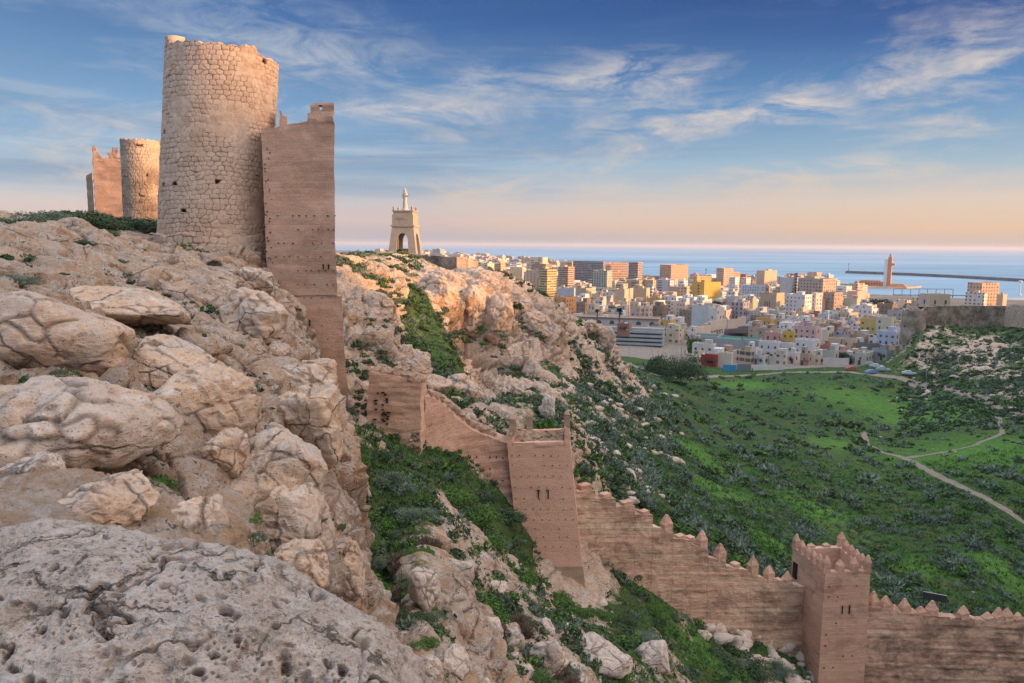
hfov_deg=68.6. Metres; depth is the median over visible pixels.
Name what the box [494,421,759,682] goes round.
gully ground
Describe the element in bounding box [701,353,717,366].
house
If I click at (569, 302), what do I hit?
house
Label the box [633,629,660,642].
shrub
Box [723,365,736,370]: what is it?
painted wall
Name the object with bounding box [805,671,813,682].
rock
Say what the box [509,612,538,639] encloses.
shrub
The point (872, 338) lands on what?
house
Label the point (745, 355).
house
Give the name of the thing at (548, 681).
shrub
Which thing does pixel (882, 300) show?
tree
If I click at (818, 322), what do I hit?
house
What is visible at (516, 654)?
rock
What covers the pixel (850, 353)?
house
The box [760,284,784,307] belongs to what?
church
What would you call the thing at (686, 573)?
stepped wall
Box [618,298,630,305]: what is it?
house
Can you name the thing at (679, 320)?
house
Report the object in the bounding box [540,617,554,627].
rock
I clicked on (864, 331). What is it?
house
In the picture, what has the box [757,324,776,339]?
house
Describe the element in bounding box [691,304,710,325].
house
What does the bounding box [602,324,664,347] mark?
car park
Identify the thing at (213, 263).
shrub
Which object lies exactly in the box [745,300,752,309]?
house
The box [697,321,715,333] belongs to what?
house
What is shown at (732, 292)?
apartment block
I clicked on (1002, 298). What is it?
house
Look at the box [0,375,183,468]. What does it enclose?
boulder
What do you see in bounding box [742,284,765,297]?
town building
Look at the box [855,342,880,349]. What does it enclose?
house
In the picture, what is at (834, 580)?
battlemented tower
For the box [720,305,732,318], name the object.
house
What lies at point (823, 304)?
house
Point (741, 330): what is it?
yard roof
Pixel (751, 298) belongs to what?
house
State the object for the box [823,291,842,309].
apartment block
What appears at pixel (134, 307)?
boulder
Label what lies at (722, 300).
house
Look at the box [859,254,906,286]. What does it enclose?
port tower
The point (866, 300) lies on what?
house
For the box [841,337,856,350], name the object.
house
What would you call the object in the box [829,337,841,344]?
house
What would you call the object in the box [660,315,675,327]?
house
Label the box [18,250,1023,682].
shrubbery
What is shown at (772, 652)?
rock
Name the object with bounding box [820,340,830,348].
house
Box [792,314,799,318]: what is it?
house
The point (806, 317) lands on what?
house
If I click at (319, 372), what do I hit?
boulder
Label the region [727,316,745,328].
boundary wall
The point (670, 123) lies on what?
sky
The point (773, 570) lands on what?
shrub
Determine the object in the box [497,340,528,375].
boulder
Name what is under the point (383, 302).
boulder
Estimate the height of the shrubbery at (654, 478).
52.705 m
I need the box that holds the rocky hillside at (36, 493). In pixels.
[0,210,506,682]
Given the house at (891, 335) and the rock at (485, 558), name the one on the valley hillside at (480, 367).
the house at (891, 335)
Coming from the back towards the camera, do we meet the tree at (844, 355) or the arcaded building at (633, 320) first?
the arcaded building at (633, 320)
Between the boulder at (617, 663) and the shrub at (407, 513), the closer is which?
the shrub at (407, 513)
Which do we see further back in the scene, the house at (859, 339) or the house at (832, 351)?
the house at (859, 339)
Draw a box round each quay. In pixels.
[867,285,921,288]
[1007,298,1023,299]
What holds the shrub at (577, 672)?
on the gully ground at (600, 581)
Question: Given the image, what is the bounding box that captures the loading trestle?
[893,288,964,297]
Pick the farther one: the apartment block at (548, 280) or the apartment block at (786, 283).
the apartment block at (548, 280)
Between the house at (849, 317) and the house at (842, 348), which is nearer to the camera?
the house at (842, 348)
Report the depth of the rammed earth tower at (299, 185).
52.99 m
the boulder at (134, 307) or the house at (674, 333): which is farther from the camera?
the house at (674, 333)
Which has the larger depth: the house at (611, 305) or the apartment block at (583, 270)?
the apartment block at (583, 270)
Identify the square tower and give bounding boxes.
[86,145,122,216]
[366,363,426,454]
[506,410,584,587]
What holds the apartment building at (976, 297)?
on the town ground at (953, 301)
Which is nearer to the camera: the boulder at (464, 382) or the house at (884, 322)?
the boulder at (464, 382)
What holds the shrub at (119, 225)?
on the rocky hillside at (36, 493)
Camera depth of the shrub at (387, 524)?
36.59 m
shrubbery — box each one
[16,210,1023,682]
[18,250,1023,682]
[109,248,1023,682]
[336,252,1023,682]
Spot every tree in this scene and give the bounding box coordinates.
[616,308,622,321]
[644,350,671,376]
[656,343,709,381]
[686,331,701,352]
[839,351,854,363]
[869,298,894,303]
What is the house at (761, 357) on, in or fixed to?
on the valley hillside at (480, 367)
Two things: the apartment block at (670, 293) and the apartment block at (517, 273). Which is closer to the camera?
the apartment block at (670, 293)
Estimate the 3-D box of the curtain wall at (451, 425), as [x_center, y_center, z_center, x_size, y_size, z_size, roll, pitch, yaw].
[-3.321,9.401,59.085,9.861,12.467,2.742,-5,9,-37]
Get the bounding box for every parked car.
[844,366,858,370]
[864,369,879,373]
[869,363,882,367]
[876,367,889,370]
[902,370,916,375]
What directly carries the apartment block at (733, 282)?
on the town ground at (953, 301)
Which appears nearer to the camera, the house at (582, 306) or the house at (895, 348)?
the house at (895, 348)
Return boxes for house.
[554,296,575,313]
[558,287,574,295]
[576,293,588,301]
[576,298,590,313]
[588,301,599,310]
[588,310,601,314]
[593,296,605,304]
[595,295,612,303]
[600,303,607,311]
[606,302,619,311]
[614,286,632,303]
[614,305,627,314]
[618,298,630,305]
[629,298,640,315]
[631,306,641,315]
[635,298,649,305]
[642,302,653,316]
[649,296,663,304]
[653,301,667,318]
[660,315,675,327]
[663,295,681,302]
[665,323,684,344]
[666,300,674,310]
[671,298,689,315]
[675,314,684,324]
[679,309,691,325]
[681,323,689,329]
[685,326,697,339]
[688,295,696,303]
[688,303,702,309]
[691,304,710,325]
[691,348,702,362]
[692,295,711,304]
[692,339,715,353]
[693,276,711,280]
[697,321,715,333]
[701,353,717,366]
[704,303,715,306]
[708,304,724,334]
[708,345,723,353]
[713,298,724,304]
[717,351,732,366]
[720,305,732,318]
[723,345,733,351]
[725,295,739,305]
[731,299,748,318]
[733,272,739,283]
[733,350,736,358]
[736,341,753,363]
[745,294,757,308]
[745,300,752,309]
[747,307,766,316]
[748,319,765,336]
[748,341,759,353]
[750,312,769,321]
[754,349,769,364]
[756,311,775,325]
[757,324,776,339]
[759,340,780,357]
[764,331,780,340]
[769,348,787,366]
[770,304,783,313]
[776,313,787,327]
[779,321,800,331]
[781,322,792,331]
[781,342,794,350]
[782,329,794,342]
[785,311,795,315]
[785,315,795,320]
[787,348,800,363]
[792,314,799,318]
[793,322,819,338]
[795,338,819,353]
[796,307,811,315]
[800,315,815,325]
[800,346,811,365]
[811,309,819,316]
[812,345,823,363]
[813,319,820,325]
[818,310,837,319]
[820,319,837,327]
[820,327,826,343]
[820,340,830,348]
[822,296,825,311]
[822,326,834,343]
[823,343,838,357]
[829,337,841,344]
[832,322,843,331]
[832,328,849,337]
[837,308,858,319]
[837,321,848,326]
[838,317,847,324]
[839,341,849,352]
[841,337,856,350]
[842,325,853,333]
[843,293,860,306]
[843,346,854,363]
[845,315,856,319]
[847,318,859,323]
[848,305,860,311]
[848,319,859,330]
[850,331,868,342]
[851,348,859,354]
[854,342,874,364]
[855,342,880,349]
[856,337,863,341]
[858,302,878,317]
[860,297,872,304]
[860,315,875,334]
[860,330,868,334]
[868,334,877,342]
[872,343,893,362]
[875,316,895,333]
[877,302,897,314]
[877,322,901,350]
[887,308,901,319]
[889,344,899,354]
[897,299,910,308]
[906,302,918,309]
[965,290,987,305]
[996,292,1006,305]
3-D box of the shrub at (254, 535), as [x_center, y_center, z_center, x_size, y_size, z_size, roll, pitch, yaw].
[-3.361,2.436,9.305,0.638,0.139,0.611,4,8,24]
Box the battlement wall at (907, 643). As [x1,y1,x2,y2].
[864,591,1023,682]
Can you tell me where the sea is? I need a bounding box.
[335,244,1023,297]
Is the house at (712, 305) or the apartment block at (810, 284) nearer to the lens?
the house at (712, 305)
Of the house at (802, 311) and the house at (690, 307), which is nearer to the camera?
the house at (690, 307)
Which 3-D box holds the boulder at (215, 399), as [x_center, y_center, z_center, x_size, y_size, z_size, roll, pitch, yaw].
[-5.242,1.068,13.104,1.618,1.216,1.734,8,7,-1]
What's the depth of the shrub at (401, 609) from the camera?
24.36 m
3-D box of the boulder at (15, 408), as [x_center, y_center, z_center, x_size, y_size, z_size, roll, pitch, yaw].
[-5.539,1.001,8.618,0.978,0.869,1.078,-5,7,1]
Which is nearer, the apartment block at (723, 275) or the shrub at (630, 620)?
the shrub at (630, 620)
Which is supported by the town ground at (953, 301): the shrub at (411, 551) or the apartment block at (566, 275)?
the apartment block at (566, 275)
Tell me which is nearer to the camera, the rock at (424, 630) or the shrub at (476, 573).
the rock at (424, 630)
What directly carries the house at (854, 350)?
on the valley hillside at (480, 367)
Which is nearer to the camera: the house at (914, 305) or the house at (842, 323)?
the house at (842, 323)
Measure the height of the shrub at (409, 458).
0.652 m
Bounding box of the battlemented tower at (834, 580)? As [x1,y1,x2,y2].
[791,532,871,682]
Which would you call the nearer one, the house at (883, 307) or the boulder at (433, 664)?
the boulder at (433, 664)
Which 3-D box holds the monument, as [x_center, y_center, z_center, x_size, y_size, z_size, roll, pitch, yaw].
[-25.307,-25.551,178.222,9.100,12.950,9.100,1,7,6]
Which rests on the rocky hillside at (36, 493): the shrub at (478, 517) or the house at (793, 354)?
the shrub at (478, 517)
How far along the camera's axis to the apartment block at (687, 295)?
706.65 m
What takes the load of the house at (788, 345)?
on the valley hillside at (480, 367)
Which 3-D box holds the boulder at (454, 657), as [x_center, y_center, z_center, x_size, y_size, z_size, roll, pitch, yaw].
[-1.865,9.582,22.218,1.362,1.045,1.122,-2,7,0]
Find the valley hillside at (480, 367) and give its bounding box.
[336,251,1023,682]
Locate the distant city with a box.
[362,248,869,299]
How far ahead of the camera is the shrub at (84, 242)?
34.71 m
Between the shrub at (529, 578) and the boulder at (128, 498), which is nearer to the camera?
the boulder at (128, 498)
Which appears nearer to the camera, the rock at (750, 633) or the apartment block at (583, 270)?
the rock at (750, 633)
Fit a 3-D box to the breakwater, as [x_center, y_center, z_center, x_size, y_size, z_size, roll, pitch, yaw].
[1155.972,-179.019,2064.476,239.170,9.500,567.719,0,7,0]
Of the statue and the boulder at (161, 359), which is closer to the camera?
the boulder at (161, 359)
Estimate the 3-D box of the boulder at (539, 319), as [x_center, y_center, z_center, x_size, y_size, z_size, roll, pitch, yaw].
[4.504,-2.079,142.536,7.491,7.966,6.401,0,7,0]
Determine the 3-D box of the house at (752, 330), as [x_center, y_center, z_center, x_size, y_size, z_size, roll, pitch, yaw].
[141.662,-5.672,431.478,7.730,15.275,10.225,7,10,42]
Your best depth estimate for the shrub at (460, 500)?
47.26 m
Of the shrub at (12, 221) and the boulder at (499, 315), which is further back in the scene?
the boulder at (499, 315)
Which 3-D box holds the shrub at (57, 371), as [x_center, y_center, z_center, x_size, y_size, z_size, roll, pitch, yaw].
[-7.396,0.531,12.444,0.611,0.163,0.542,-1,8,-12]
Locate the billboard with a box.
[923,591,946,605]
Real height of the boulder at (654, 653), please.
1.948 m
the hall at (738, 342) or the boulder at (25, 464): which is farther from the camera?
the hall at (738, 342)
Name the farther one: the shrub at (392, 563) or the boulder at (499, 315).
the boulder at (499, 315)
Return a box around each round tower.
[119,138,159,221]
[153,35,278,254]
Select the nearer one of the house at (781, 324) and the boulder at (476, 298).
the boulder at (476, 298)
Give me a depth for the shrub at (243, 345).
23.73 m
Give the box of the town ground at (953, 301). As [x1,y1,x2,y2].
[336,250,1023,336]
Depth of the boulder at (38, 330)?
12.67 m
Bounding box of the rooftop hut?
[617,322,631,336]
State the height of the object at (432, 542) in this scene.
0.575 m
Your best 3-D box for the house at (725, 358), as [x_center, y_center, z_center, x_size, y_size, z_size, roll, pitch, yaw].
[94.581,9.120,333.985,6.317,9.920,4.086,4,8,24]
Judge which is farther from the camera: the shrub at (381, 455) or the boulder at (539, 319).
the boulder at (539, 319)
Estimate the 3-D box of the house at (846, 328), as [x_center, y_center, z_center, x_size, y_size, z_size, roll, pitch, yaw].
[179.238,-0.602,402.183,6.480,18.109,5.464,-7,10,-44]
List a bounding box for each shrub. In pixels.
[0,217,46,223]
[0,274,47,285]
[3,211,75,221]
[28,210,112,226]
[48,368,83,377]
[74,239,97,245]
[86,215,134,230]
[112,217,156,232]
[139,469,153,474]
[146,449,161,459]
[149,473,178,489]
[177,243,192,248]
[206,260,222,265]
[234,343,245,348]
[247,531,267,546]
[249,509,262,524]
[345,406,355,416]
[370,521,381,538]
[370,536,381,550]
[371,448,395,461]
[371,554,386,569]
[372,516,397,539]
[375,470,418,497]
[375,541,387,550]
[385,551,428,574]
[387,528,406,538]
[390,584,407,602]
[393,506,445,522]
[394,454,416,466]
[394,602,407,626]
[396,578,441,591]
[398,609,436,625]
[401,575,408,591]
[401,591,407,598]
[402,547,434,556]
[407,635,440,651]
[409,604,445,616]
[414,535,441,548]
[421,610,446,622]
[444,487,475,508]
[464,502,499,525]
[474,487,502,503]
[474,566,480,578]
[477,589,511,625]
[485,525,508,549]
[500,504,527,524]
[501,624,513,638]
[506,654,521,674]
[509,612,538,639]
[515,614,535,627]
[516,565,538,588]
[521,651,547,669]
[532,666,551,682]
[540,673,554,682]
[551,591,576,614]
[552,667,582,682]
[568,664,583,676]
[572,602,595,618]
[591,606,617,622]
[612,674,637,682]
[622,613,638,626]
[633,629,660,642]
[664,489,683,504]
[685,642,709,670]
[709,645,743,675]
[731,553,759,568]
[737,554,758,568]
[738,657,778,682]
[759,564,780,575]
[771,657,797,681]
[781,559,791,571]
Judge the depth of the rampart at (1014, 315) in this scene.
334.12 m
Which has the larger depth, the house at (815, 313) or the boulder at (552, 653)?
the house at (815, 313)
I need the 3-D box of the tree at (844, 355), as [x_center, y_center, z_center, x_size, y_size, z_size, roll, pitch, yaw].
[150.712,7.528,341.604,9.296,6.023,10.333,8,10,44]
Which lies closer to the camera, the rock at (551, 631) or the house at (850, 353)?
the rock at (551, 631)
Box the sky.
[0,0,1023,248]
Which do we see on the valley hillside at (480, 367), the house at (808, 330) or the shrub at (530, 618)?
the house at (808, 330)
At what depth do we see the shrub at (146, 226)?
59.24 m
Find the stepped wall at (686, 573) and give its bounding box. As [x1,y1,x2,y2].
[575,482,804,656]
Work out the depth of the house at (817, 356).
338.58 m
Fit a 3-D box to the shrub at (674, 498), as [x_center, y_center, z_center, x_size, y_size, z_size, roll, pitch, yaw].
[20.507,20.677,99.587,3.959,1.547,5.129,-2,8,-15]
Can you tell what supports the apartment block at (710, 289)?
on the town ground at (953, 301)
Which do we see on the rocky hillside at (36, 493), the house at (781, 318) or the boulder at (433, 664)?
the boulder at (433, 664)
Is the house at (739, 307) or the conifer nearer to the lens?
the house at (739, 307)
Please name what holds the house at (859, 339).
on the valley hillside at (480, 367)
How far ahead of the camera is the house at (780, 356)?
334.85 m
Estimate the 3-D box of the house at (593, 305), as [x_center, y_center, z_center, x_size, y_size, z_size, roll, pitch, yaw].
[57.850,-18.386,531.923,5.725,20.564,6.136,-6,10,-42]
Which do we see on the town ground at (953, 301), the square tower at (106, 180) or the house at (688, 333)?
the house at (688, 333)
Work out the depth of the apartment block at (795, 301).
566.62 m
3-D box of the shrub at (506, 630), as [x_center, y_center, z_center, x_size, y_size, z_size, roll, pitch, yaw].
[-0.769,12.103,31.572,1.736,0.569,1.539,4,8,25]
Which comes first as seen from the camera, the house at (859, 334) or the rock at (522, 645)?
the rock at (522, 645)
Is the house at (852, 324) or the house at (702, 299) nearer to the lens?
the house at (852, 324)
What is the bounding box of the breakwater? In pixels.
[845,271,1023,281]
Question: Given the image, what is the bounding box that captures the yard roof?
[726,321,748,333]
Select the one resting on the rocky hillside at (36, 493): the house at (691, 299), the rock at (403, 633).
the rock at (403, 633)
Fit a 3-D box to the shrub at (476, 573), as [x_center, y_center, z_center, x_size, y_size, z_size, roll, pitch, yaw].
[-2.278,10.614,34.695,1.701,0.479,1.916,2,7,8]
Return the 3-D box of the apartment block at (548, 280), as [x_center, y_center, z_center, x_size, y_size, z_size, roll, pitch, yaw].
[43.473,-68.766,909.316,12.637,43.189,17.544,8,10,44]
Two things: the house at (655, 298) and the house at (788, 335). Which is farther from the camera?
the house at (655, 298)
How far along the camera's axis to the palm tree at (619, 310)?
400.61 m
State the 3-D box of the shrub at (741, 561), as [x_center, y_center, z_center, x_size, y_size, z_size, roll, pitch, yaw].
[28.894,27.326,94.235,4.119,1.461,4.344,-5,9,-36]
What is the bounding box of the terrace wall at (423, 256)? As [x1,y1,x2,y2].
[386,252,427,259]
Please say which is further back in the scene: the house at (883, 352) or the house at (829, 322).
the house at (829, 322)
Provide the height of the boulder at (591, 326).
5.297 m
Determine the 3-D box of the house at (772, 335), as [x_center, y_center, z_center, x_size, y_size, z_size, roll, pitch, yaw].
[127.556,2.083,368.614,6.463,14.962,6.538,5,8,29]
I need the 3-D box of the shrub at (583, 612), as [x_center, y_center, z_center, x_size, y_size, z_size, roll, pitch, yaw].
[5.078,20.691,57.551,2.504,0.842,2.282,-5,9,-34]
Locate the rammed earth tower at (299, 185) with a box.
[261,102,348,407]
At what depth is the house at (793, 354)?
342.36 m
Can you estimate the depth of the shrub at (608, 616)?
57.73 m
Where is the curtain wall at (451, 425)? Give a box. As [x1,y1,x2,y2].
[424,389,512,507]
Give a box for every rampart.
[918,305,1005,327]
[1004,304,1023,327]
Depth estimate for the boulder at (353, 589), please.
13.46 m
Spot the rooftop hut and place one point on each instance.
(623, 328)
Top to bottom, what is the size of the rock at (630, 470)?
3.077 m
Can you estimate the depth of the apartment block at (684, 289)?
758.56 m
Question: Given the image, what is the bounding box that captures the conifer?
[790,273,799,292]
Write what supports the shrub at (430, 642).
on the rocky hillside at (36, 493)
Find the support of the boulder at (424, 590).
on the rocky hillside at (36, 493)
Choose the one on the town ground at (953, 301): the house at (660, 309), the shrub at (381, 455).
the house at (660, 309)
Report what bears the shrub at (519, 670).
on the gully ground at (600, 581)
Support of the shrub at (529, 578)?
on the gully ground at (600, 581)
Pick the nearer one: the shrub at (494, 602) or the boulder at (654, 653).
the shrub at (494, 602)
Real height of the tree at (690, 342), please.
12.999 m
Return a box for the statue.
[402,188,408,209]
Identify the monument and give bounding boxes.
[388,206,425,254]
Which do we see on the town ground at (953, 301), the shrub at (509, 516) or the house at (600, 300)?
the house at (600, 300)
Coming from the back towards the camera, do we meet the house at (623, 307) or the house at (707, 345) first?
the house at (623, 307)
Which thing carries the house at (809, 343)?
on the valley hillside at (480, 367)
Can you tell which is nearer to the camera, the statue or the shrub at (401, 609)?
the shrub at (401, 609)
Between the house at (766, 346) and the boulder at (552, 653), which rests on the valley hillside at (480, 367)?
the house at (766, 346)
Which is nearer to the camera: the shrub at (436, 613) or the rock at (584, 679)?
the shrub at (436, 613)
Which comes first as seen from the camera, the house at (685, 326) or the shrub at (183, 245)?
the shrub at (183, 245)
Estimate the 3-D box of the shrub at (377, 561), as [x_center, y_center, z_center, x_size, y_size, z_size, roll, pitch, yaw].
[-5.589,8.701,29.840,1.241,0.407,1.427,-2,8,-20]
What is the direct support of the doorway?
in the battlemented tower at (834, 580)
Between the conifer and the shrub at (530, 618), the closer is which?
the shrub at (530, 618)
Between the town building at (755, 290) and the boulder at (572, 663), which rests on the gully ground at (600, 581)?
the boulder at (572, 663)
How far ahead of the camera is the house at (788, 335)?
365.92 m
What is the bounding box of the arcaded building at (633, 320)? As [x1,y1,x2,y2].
[572,314,659,325]
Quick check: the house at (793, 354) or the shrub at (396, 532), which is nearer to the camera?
the shrub at (396, 532)
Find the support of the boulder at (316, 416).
on the rocky hillside at (36, 493)
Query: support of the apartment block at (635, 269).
on the town ground at (953, 301)
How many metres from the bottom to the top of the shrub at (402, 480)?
0.994 m
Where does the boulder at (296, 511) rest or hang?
on the rocky hillside at (36, 493)
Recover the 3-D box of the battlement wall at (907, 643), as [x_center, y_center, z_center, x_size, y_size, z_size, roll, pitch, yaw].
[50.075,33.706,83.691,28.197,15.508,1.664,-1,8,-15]
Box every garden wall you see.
[737,364,750,370]
[751,365,783,369]
[823,358,848,365]
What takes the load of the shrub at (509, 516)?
on the gully ground at (600, 581)
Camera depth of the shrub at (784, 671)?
74.48 m
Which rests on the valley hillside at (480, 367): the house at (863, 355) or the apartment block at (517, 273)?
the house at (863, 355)
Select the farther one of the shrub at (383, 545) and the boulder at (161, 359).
the shrub at (383, 545)
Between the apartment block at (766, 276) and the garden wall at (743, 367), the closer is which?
the garden wall at (743, 367)
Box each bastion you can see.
[457,256,475,267]
[899,307,926,344]
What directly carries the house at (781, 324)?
on the town ground at (953, 301)
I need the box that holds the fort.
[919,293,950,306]
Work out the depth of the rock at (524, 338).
135.24 m
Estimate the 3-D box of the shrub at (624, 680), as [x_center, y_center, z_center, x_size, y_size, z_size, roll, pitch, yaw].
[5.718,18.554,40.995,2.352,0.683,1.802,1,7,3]
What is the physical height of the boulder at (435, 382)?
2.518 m
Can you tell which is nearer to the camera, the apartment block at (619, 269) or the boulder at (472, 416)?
the boulder at (472, 416)
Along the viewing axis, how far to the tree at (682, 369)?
261.70 m
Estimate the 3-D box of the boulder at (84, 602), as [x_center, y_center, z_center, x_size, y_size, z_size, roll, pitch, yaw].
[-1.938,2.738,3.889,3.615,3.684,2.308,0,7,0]
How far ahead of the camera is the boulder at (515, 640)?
31.45 m
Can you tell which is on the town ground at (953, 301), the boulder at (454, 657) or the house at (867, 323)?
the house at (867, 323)
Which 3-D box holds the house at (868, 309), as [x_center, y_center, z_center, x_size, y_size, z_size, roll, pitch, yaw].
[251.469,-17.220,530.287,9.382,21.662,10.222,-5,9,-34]
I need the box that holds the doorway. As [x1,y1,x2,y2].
[792,561,797,578]
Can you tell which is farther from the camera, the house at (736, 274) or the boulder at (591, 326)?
the house at (736, 274)
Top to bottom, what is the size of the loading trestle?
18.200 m
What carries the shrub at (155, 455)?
on the rocky hillside at (36, 493)
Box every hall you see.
[691,333,721,338]
[699,334,761,349]
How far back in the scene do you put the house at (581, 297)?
634.12 m
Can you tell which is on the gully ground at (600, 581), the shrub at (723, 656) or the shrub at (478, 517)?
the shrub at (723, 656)
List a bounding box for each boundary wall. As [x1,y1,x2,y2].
[694,319,726,333]
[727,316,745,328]
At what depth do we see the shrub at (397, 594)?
27.79 m
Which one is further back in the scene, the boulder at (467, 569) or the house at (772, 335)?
the house at (772, 335)
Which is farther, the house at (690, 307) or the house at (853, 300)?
the house at (853, 300)
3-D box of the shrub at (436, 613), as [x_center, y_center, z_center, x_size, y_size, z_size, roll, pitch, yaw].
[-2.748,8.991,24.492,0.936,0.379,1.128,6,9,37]
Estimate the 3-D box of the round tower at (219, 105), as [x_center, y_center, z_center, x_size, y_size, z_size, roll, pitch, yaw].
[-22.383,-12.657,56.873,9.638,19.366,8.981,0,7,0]
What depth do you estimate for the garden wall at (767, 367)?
321.78 m
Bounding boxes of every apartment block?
[494,262,504,270]
[510,267,523,280]
[539,267,556,299]
[558,265,574,286]
[573,261,604,282]
[574,285,591,296]
[585,284,595,293]
[592,269,611,287]
[592,291,602,297]
[605,262,627,278]
[628,262,642,278]
[633,284,649,300]
[644,284,653,295]
[660,264,687,279]
[661,289,676,297]
[679,284,689,296]
[682,294,692,297]
[691,280,720,299]
[716,268,732,286]
[727,289,737,295]
[729,277,738,292]
[740,277,750,292]
[756,269,776,284]
[780,277,802,295]
[785,291,811,313]
[798,276,835,293]
[811,292,822,312]
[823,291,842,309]
[847,290,866,298]
[967,282,999,305]
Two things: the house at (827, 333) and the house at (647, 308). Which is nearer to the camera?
the house at (827, 333)
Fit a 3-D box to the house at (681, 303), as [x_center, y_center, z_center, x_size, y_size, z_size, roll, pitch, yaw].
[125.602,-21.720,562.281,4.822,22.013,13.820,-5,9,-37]
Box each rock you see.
[399,630,408,637]
[418,626,428,635]
[480,553,490,569]
[509,626,524,649]
[511,652,519,660]
[520,335,526,341]
[521,664,533,677]
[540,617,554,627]
[544,626,554,636]
[573,675,588,682]
[598,598,607,605]
[626,468,636,481]
[700,631,712,640]
[715,622,727,632]
[731,635,741,646]
[740,630,752,639]
[741,632,752,645]
[766,644,778,661]
[779,658,793,669]
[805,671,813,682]
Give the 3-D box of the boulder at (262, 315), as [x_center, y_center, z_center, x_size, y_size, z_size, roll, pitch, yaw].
[-10.146,-1.043,29.871,2.752,1.949,3.536,20,7,-3]
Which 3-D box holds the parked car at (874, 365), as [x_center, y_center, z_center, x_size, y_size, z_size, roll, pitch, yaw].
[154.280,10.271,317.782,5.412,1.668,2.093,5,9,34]
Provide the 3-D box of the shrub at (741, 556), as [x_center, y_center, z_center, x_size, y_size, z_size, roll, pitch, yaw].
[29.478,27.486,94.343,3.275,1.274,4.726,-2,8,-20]
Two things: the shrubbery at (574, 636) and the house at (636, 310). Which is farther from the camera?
the house at (636, 310)
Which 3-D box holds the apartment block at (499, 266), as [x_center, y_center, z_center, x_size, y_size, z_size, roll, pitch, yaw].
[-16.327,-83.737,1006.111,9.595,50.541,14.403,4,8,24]
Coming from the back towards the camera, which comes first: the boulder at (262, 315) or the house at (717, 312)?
the house at (717, 312)
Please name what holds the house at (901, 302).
on the town ground at (953, 301)
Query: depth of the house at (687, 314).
503.02 m
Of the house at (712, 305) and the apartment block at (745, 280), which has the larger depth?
the apartment block at (745, 280)
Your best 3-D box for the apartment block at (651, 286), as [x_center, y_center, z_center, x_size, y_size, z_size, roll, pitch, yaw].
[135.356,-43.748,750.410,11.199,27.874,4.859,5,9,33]
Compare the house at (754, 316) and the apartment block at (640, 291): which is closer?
the house at (754, 316)
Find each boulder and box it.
[0,290,135,375]
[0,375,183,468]
[0,391,40,430]
[0,451,65,480]
[0,518,437,682]
[57,469,160,526]
[69,285,192,326]
[130,334,226,388]
[153,364,263,437]
[171,494,230,534]
[198,427,249,478]
[217,287,289,344]
[230,422,327,503]
[233,266,274,293]
[255,482,334,550]
[269,339,292,355]
[271,538,328,587]
[278,383,346,472]
[281,358,337,386]
[334,536,364,606]
[362,291,397,320]
[399,344,432,375]
[408,567,440,611]
[419,273,459,311]
[420,654,442,678]
[426,374,453,394]
[436,643,471,682]
[447,373,485,399]
[448,558,474,581]
[462,284,489,337]
[465,413,476,421]
[483,293,513,352]
[487,616,503,637]
[490,580,507,595]
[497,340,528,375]
[504,628,519,647]
[509,385,527,395]
[519,310,552,344]
[529,640,568,677]
[538,394,555,418]
[567,661,584,674]
[579,632,632,678]
[581,319,598,334]
[594,324,615,353]
[636,639,670,673]
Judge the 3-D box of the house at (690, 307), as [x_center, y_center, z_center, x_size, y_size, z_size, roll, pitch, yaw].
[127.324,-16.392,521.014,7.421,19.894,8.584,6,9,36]
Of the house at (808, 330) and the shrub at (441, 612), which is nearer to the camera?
the shrub at (441, 612)
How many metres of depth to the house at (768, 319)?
453.80 m
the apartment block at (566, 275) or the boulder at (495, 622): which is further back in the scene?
the apartment block at (566, 275)
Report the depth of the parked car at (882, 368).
306.55 m
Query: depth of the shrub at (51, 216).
43.64 m
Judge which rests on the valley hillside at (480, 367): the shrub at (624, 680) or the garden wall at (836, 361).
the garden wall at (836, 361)
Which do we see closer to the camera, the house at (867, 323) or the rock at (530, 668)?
the rock at (530, 668)
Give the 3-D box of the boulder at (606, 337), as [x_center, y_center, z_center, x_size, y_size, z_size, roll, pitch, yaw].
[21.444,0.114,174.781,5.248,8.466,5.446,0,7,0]
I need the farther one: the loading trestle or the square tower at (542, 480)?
the loading trestle
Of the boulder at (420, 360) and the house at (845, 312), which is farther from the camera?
the house at (845, 312)
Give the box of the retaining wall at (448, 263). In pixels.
[425,255,456,269]
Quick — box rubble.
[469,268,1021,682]
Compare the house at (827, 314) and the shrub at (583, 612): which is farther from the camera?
the house at (827, 314)
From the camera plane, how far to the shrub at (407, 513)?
37.42 m
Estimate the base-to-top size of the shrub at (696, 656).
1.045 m
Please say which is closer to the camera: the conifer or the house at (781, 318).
the house at (781, 318)
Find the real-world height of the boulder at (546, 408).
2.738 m

